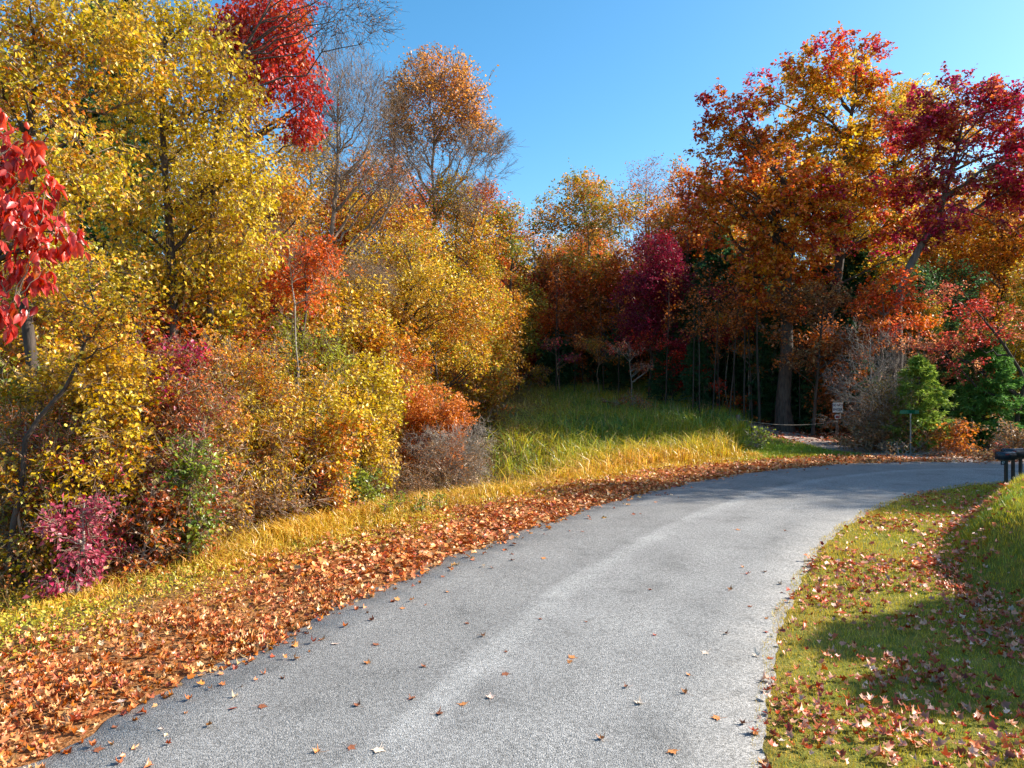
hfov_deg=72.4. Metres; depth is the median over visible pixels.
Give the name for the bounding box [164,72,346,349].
maple tree
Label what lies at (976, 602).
leaf litter
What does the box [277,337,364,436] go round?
thicket bush
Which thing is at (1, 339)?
thicket bush
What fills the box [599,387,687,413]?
weeds
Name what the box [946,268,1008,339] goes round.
forest tree
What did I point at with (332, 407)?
shrub
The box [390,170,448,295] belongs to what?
forest tree
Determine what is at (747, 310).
young tree
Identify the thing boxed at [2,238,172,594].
tree
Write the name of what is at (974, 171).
forest tree
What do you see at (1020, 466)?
mailbox
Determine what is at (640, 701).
fallen leaf
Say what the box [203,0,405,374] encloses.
bare tree
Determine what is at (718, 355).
young tree
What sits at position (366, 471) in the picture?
bramble
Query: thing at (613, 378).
hemlock tree
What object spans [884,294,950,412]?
forest tree
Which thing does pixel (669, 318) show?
young tree
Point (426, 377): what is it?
shrub
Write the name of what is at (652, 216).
forest tree
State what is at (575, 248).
forest tree
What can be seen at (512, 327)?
thicket bush
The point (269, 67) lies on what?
maple tree
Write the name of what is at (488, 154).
bare tree
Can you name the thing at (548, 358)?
hemlock tree
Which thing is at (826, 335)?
thicket bush
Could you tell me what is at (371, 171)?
forest tree
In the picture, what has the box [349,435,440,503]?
bramble
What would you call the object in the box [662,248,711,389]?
hemlock tree
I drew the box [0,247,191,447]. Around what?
thicket bush
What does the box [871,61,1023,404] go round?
maple tree
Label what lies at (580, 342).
young tree
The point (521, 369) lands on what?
thicket bush
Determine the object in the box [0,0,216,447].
maple tree
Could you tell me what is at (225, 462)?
shrub
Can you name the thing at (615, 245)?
forest tree
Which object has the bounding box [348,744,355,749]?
fallen leaf
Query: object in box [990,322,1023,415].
thicket bush
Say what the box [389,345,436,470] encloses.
sumac shrub
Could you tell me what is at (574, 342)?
young tree
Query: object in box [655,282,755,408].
maple tree
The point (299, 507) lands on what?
bramble
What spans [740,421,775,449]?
weeds
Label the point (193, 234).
forest tree
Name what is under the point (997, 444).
shrub
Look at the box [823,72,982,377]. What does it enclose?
oak tree
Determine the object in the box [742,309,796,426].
hemlock tree
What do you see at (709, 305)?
young tree
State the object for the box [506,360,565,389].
shrub
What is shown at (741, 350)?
sapling
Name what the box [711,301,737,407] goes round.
young tree
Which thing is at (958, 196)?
forest tree
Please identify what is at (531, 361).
thicket bush
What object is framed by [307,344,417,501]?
shrub
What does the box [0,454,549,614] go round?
undergrowth
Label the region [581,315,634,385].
hemlock tree
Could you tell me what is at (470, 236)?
forest tree
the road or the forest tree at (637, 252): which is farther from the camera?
the forest tree at (637, 252)
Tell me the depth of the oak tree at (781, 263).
43.00 m
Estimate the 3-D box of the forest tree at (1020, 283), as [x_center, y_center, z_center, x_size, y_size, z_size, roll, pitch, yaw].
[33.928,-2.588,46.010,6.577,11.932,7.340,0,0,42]
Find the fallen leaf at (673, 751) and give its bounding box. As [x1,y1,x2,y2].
[666,749,677,753]
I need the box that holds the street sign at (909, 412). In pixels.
[900,409,918,453]
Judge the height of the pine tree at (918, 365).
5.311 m
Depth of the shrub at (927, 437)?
34.43 m
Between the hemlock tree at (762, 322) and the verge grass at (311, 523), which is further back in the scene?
the hemlock tree at (762, 322)
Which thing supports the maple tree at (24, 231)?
on the ground at (144, 659)
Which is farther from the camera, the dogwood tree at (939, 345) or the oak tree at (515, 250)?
the oak tree at (515, 250)
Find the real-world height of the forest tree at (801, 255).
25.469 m
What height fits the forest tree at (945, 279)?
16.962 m
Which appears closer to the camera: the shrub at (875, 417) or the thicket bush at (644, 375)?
the shrub at (875, 417)
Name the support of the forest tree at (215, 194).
on the ground at (144, 659)
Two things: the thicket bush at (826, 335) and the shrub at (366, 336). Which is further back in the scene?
the thicket bush at (826, 335)
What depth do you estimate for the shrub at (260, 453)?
17.53 m
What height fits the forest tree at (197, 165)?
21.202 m
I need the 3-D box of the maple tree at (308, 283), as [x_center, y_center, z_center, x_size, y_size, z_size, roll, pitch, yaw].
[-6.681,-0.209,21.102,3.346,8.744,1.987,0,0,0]
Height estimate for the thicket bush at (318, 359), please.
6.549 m
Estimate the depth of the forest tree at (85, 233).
24.70 m
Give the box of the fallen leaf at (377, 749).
[371,744,384,752]
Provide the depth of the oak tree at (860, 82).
45.03 m
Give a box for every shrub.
[0,259,109,497]
[0,350,118,549]
[0,389,126,585]
[0,440,87,593]
[6,313,181,575]
[21,491,127,604]
[56,446,139,581]
[74,347,249,546]
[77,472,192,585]
[96,436,249,566]
[109,326,212,555]
[110,250,279,414]
[140,428,231,570]
[146,326,339,537]
[180,398,261,543]
[189,414,303,542]
[239,361,384,517]
[256,302,362,497]
[299,262,434,478]
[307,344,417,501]
[325,458,389,503]
[388,363,448,454]
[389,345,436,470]
[430,358,515,430]
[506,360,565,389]
[815,319,926,442]
[840,364,954,451]
[903,417,951,454]
[932,413,986,455]
[979,416,1023,449]
[988,435,1010,452]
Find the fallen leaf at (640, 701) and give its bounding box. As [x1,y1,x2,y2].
[635,695,651,703]
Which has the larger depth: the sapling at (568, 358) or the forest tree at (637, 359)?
the forest tree at (637, 359)
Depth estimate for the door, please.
22.95 m
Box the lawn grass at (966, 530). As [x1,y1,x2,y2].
[751,472,1023,767]
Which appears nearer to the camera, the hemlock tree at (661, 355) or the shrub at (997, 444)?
the shrub at (997, 444)
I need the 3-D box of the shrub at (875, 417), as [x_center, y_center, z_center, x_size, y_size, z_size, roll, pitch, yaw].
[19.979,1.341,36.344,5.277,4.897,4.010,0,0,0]
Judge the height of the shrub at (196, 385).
5.042 m
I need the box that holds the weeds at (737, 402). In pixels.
[695,388,761,417]
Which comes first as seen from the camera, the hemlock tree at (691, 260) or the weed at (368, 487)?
the weed at (368, 487)
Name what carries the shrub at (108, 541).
on the ground at (144, 659)
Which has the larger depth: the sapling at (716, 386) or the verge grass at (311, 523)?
the sapling at (716, 386)
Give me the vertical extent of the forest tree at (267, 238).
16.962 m
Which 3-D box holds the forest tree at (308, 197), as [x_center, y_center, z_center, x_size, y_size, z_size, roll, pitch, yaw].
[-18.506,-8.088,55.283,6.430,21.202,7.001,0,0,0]
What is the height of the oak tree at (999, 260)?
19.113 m
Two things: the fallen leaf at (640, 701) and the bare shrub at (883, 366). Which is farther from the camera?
the bare shrub at (883, 366)
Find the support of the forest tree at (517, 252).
on the ground at (144, 659)
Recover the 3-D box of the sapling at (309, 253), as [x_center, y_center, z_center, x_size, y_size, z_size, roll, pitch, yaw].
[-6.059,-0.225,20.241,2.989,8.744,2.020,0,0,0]
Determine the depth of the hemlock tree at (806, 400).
44.14 m
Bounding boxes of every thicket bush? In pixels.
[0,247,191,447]
[0,299,112,514]
[60,311,201,405]
[108,289,302,422]
[145,251,266,352]
[198,316,322,415]
[255,319,343,418]
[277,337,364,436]
[317,254,453,445]
[339,248,441,325]
[383,288,484,430]
[437,271,522,401]
[474,288,536,397]
[494,248,590,379]
[500,300,536,382]
[503,262,541,364]
[526,248,642,387]
[533,224,612,371]
[613,275,657,382]
[640,258,725,393]
[796,312,881,433]
[858,319,909,425]
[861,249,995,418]
[945,302,1019,407]
[953,319,1016,417]
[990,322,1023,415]
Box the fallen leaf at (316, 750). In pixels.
[313,744,328,752]
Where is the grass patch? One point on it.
(786, 451)
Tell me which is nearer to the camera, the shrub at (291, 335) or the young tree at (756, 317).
the shrub at (291, 335)
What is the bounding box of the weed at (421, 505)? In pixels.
[410,491,433,512]
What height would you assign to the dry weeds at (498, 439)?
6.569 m
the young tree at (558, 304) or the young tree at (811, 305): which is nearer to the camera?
the young tree at (811, 305)
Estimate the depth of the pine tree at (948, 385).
39.77 m
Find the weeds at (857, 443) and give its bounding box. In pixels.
[833,423,891,452]
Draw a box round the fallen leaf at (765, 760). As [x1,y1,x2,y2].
[758,754,772,765]
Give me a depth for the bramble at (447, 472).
24.22 m
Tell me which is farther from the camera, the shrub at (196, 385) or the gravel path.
the gravel path
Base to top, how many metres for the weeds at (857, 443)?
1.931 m
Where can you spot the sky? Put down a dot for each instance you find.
(605, 85)
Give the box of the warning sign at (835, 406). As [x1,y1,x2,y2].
[832,402,843,439]
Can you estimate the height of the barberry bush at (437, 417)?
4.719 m
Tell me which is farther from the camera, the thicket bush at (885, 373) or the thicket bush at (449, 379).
the thicket bush at (885, 373)
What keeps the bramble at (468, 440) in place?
on the ground at (144, 659)
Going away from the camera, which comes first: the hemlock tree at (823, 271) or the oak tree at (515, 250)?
the hemlock tree at (823, 271)
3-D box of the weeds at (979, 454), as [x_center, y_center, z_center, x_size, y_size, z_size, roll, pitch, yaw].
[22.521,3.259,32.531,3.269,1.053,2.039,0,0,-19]
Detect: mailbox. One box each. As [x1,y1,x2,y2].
[995,452,1016,484]
[1001,448,1023,480]
[1017,457,1023,478]
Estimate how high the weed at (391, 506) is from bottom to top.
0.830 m
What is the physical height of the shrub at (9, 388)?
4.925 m
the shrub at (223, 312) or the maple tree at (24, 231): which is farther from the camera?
the shrub at (223, 312)
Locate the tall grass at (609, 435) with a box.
[463,373,761,485]
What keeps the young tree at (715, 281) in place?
on the ground at (144, 659)
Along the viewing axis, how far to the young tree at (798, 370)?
44.45 m
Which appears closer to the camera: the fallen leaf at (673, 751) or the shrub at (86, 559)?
the fallen leaf at (673, 751)
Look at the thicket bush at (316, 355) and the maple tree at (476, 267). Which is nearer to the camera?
the thicket bush at (316, 355)
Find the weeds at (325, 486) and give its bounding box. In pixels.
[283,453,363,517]
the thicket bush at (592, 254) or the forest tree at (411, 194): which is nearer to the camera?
the forest tree at (411, 194)
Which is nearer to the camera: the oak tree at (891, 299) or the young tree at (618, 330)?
the oak tree at (891, 299)
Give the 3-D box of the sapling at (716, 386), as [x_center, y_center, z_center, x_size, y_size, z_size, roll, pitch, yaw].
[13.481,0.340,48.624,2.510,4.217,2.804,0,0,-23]
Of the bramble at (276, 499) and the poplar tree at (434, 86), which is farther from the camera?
the poplar tree at (434, 86)
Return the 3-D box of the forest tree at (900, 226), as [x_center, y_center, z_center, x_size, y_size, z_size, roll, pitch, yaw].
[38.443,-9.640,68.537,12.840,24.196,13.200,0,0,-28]
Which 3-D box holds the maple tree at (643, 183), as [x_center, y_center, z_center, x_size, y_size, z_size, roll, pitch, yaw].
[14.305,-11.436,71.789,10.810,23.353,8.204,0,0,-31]
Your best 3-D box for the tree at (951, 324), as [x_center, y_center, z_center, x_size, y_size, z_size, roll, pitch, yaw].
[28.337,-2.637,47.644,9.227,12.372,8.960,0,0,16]
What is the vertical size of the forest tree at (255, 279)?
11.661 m
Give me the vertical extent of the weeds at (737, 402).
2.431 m
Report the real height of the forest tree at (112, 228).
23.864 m
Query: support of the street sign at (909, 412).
on the ground at (144, 659)
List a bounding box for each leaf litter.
[0,449,1023,767]
[749,478,1023,767]
[751,407,1010,448]
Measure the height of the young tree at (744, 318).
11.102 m
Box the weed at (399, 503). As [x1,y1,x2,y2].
[388,488,411,508]
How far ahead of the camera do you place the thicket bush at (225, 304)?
22.46 m
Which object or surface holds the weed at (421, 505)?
on the ground at (144, 659)
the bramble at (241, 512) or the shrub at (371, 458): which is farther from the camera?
the shrub at (371, 458)
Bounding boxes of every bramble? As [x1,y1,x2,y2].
[0,400,221,554]
[0,480,76,585]
[8,404,303,539]
[75,397,342,558]
[199,462,286,542]
[258,453,356,518]
[327,437,387,500]
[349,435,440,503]
[384,435,495,499]
[398,414,499,488]
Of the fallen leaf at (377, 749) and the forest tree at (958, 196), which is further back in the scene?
the forest tree at (958, 196)
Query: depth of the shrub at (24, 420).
13.51 m
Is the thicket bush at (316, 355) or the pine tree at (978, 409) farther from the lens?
the pine tree at (978, 409)
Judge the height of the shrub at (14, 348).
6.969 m
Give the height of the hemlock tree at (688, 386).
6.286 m
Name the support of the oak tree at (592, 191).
on the ground at (144, 659)
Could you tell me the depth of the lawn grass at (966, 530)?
10.86 m
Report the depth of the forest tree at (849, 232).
73.87 m
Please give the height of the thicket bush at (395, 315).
9.651 m
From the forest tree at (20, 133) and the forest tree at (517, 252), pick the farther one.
the forest tree at (517, 252)
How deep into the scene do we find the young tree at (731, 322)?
45.54 m
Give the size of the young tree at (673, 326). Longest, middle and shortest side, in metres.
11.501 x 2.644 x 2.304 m
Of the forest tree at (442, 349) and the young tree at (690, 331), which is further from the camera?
the young tree at (690, 331)
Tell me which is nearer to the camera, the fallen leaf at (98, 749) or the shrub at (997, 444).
the fallen leaf at (98, 749)
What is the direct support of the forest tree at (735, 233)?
on the ground at (144, 659)
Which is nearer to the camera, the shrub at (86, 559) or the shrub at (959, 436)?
the shrub at (86, 559)
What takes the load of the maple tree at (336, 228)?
on the ground at (144, 659)
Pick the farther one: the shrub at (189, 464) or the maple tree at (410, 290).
the maple tree at (410, 290)
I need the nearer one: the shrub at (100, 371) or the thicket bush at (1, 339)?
the shrub at (100, 371)
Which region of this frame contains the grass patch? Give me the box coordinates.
[698,434,868,462]
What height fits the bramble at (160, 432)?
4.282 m
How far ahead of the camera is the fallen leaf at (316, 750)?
6.55 m
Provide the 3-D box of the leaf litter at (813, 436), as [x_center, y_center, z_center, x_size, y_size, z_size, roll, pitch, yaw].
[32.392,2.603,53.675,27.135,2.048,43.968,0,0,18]
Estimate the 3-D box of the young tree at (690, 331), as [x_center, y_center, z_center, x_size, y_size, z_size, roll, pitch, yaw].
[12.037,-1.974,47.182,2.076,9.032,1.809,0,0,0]
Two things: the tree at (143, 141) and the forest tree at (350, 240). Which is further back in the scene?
the forest tree at (350, 240)
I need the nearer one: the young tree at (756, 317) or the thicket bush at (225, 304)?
the thicket bush at (225, 304)
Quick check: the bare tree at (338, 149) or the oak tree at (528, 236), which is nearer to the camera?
the bare tree at (338, 149)
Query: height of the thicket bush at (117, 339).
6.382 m
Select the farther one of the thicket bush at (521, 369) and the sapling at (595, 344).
the thicket bush at (521, 369)
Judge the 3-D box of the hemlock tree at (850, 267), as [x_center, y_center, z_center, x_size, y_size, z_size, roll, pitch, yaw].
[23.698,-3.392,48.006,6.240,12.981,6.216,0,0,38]
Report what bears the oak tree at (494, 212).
on the ground at (144, 659)
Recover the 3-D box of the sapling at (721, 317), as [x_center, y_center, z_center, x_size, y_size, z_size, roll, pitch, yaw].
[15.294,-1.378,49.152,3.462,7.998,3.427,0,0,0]
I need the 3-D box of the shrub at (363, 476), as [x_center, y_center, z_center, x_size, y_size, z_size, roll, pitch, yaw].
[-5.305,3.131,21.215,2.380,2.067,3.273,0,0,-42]
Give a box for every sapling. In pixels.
[248,227,353,398]
[537,335,582,391]
[576,334,626,394]
[602,336,653,399]
[685,364,727,406]
[707,306,753,407]
[726,340,777,420]
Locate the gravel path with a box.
[747,421,1023,463]
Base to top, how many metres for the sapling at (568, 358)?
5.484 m
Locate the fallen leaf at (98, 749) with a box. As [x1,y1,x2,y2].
[89,745,103,752]
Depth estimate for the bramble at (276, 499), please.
16.89 m
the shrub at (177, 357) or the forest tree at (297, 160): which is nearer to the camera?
the shrub at (177, 357)
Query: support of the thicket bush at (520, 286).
on the ground at (144, 659)
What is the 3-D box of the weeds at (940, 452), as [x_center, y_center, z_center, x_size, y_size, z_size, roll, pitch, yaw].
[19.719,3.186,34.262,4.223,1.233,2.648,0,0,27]
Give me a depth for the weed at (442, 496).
19.19 m
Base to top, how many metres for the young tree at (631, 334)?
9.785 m
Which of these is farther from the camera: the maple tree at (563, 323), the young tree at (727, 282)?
the maple tree at (563, 323)
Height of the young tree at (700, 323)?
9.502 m
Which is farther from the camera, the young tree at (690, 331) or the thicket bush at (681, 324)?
the thicket bush at (681, 324)
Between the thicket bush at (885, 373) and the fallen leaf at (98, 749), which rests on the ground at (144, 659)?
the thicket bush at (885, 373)
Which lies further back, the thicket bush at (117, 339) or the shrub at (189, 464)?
the thicket bush at (117, 339)
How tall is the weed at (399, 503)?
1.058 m
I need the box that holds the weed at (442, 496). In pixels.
[431,489,449,508]
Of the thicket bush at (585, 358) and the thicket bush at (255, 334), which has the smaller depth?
the thicket bush at (255, 334)
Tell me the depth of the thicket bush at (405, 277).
48.13 m
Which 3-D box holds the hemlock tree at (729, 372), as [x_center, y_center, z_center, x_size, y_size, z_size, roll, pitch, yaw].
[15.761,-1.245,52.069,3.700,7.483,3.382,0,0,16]
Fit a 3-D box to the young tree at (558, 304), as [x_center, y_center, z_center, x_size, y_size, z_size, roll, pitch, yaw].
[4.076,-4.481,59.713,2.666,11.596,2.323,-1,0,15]
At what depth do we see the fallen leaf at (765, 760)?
6.46 m
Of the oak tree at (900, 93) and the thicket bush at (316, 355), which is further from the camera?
the oak tree at (900, 93)
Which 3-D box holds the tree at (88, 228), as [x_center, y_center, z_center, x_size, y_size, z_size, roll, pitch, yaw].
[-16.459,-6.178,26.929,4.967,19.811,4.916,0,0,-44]
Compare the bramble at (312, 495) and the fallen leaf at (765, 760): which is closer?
the fallen leaf at (765, 760)
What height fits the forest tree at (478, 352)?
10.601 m
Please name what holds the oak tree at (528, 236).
on the ground at (144, 659)
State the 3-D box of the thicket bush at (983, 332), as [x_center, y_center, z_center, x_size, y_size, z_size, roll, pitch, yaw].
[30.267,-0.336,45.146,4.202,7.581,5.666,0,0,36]
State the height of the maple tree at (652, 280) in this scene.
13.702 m
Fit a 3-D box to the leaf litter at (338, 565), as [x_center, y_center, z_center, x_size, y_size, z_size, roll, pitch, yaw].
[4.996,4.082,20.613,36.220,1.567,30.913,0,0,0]
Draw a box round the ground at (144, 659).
[0,361,1023,767]
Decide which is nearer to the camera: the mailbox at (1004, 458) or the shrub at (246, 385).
the shrub at (246, 385)
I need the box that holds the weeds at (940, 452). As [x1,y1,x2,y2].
[871,436,963,456]
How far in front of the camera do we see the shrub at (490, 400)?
39.89 m
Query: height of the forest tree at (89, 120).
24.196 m
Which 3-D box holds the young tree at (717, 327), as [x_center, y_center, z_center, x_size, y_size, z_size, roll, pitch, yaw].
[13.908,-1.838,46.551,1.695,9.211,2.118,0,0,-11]
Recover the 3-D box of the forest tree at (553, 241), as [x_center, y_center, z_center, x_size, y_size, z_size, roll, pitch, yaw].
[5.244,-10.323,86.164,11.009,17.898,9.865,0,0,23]
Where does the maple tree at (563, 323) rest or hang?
on the ground at (144, 659)
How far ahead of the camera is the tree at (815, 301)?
42.16 m
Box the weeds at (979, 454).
[963,443,1023,460]
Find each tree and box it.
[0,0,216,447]
[0,23,143,286]
[0,31,81,371]
[0,108,90,345]
[0,192,94,337]
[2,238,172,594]
[43,89,164,283]
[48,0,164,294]
[56,0,303,400]
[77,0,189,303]
[134,88,223,270]
[140,131,291,269]
[162,201,223,276]
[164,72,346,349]
[175,0,339,327]
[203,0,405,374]
[214,208,298,339]
[227,171,302,321]
[236,232,343,433]
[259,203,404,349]
[261,156,317,304]
[263,127,389,266]
[268,24,445,275]
[292,157,389,255]
[319,135,448,276]
[320,209,374,268]
[327,176,451,285]
[331,215,503,431]
[359,41,505,399]
[361,115,525,381]
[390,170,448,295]
[395,304,505,411]
[407,163,513,407]
[418,292,455,389]
[428,198,516,297]
[451,175,528,290]
[455,275,498,391]
[480,197,554,392]
[481,232,527,278]
[514,206,558,356]
[514,229,569,272]
[515,158,649,378]
[524,243,649,381]
[531,327,581,387]
[543,263,573,390]
[546,267,572,390]
[561,238,592,266]
[565,316,583,390]
[571,209,636,268]
[571,316,589,384]
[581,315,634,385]
[587,291,611,390]
[598,150,696,373]
[603,328,632,393]
[605,228,699,397]
[608,184,734,384]
[608,294,632,398]
[617,283,637,391]
[620,153,739,361]
[625,229,656,284]
[627,305,654,383]
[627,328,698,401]
[645,340,680,404]
[655,264,684,396]
[655,270,685,404]
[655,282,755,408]
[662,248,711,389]
[675,225,755,401]
[675,286,703,408]
[676,77,855,432]
[676,328,717,410]
[678,168,798,314]
[683,281,717,411]
[690,260,724,400]
[703,325,742,407]
[705,322,728,408]
[706,287,735,410]
[709,270,740,394]
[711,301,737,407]
[718,274,753,409]
[718,279,747,415]
[721,220,798,404]
[723,266,754,421]
[724,20,923,430]
[729,252,777,426]
[731,340,769,418]
[733,255,768,423]
[739,305,755,420]
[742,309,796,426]
[757,278,905,435]
[764,163,879,281]
[775,264,847,416]
[791,320,825,428]
[793,330,805,431]
[794,339,845,432]
[796,268,825,416]
[811,186,884,268]
[815,246,907,412]
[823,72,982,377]
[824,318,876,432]
[827,166,967,264]
[842,265,944,421]
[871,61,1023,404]
[881,353,962,454]
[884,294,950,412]
[887,170,1023,339]
[891,280,1023,444]
[902,266,952,364]
[906,225,971,337]
[916,183,984,272]
[921,342,978,438]
[938,333,1023,449]
[945,154,1023,324]
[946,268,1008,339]
[993,254,1023,413]
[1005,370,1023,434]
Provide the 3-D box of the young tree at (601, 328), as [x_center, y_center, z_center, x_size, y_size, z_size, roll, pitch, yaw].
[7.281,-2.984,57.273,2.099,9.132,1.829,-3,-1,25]
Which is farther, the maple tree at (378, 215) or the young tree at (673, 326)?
the young tree at (673, 326)
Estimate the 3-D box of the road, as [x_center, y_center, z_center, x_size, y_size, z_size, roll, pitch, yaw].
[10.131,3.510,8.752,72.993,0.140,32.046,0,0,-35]
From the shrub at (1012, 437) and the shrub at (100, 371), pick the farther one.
the shrub at (1012, 437)
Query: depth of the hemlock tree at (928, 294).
49.09 m
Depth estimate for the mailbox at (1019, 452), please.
23.31 m
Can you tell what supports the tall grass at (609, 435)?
on the ground at (144, 659)
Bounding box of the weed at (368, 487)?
[358,484,376,505]
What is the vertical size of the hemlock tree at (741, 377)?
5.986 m
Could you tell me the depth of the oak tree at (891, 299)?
40.42 m
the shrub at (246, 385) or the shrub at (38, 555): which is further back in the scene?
the shrub at (246, 385)
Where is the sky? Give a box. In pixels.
[0,0,1023,294]
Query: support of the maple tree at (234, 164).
on the ground at (144, 659)
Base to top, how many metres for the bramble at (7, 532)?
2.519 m
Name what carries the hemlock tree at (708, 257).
on the ground at (144, 659)
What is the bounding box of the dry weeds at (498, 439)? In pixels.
[384,376,573,494]
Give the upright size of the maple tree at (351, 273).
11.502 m
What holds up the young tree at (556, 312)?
on the ground at (144, 659)
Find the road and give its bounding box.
[17,462,1023,767]
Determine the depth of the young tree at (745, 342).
50.08 m
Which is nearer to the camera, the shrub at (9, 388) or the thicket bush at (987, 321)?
the shrub at (9, 388)
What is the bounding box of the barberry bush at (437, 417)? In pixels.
[391,382,480,484]
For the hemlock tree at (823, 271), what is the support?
on the ground at (144, 659)
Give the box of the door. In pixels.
[995,452,999,459]
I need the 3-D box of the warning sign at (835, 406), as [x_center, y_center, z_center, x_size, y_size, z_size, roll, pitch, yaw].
[19.041,2.211,40.977,0.666,2.300,0.166,0,0,0]
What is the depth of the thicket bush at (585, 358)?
62.79 m
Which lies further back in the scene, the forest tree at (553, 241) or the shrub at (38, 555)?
the forest tree at (553, 241)
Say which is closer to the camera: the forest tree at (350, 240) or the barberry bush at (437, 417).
the barberry bush at (437, 417)
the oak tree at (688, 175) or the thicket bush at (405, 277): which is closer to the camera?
the thicket bush at (405, 277)
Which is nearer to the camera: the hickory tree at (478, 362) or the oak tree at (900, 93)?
the hickory tree at (478, 362)
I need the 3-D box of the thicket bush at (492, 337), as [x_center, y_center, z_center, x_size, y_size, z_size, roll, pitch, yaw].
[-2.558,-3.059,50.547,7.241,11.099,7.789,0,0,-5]
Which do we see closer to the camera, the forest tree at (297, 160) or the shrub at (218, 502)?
the shrub at (218, 502)
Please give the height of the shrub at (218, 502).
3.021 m
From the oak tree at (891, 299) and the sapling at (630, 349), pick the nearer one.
the oak tree at (891, 299)
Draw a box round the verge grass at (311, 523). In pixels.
[0,448,783,677]
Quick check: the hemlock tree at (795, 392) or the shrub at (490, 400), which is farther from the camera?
the hemlock tree at (795, 392)
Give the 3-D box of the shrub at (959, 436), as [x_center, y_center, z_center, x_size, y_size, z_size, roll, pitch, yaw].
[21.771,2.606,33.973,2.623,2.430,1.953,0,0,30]
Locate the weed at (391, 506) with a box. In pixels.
[373,499,394,514]

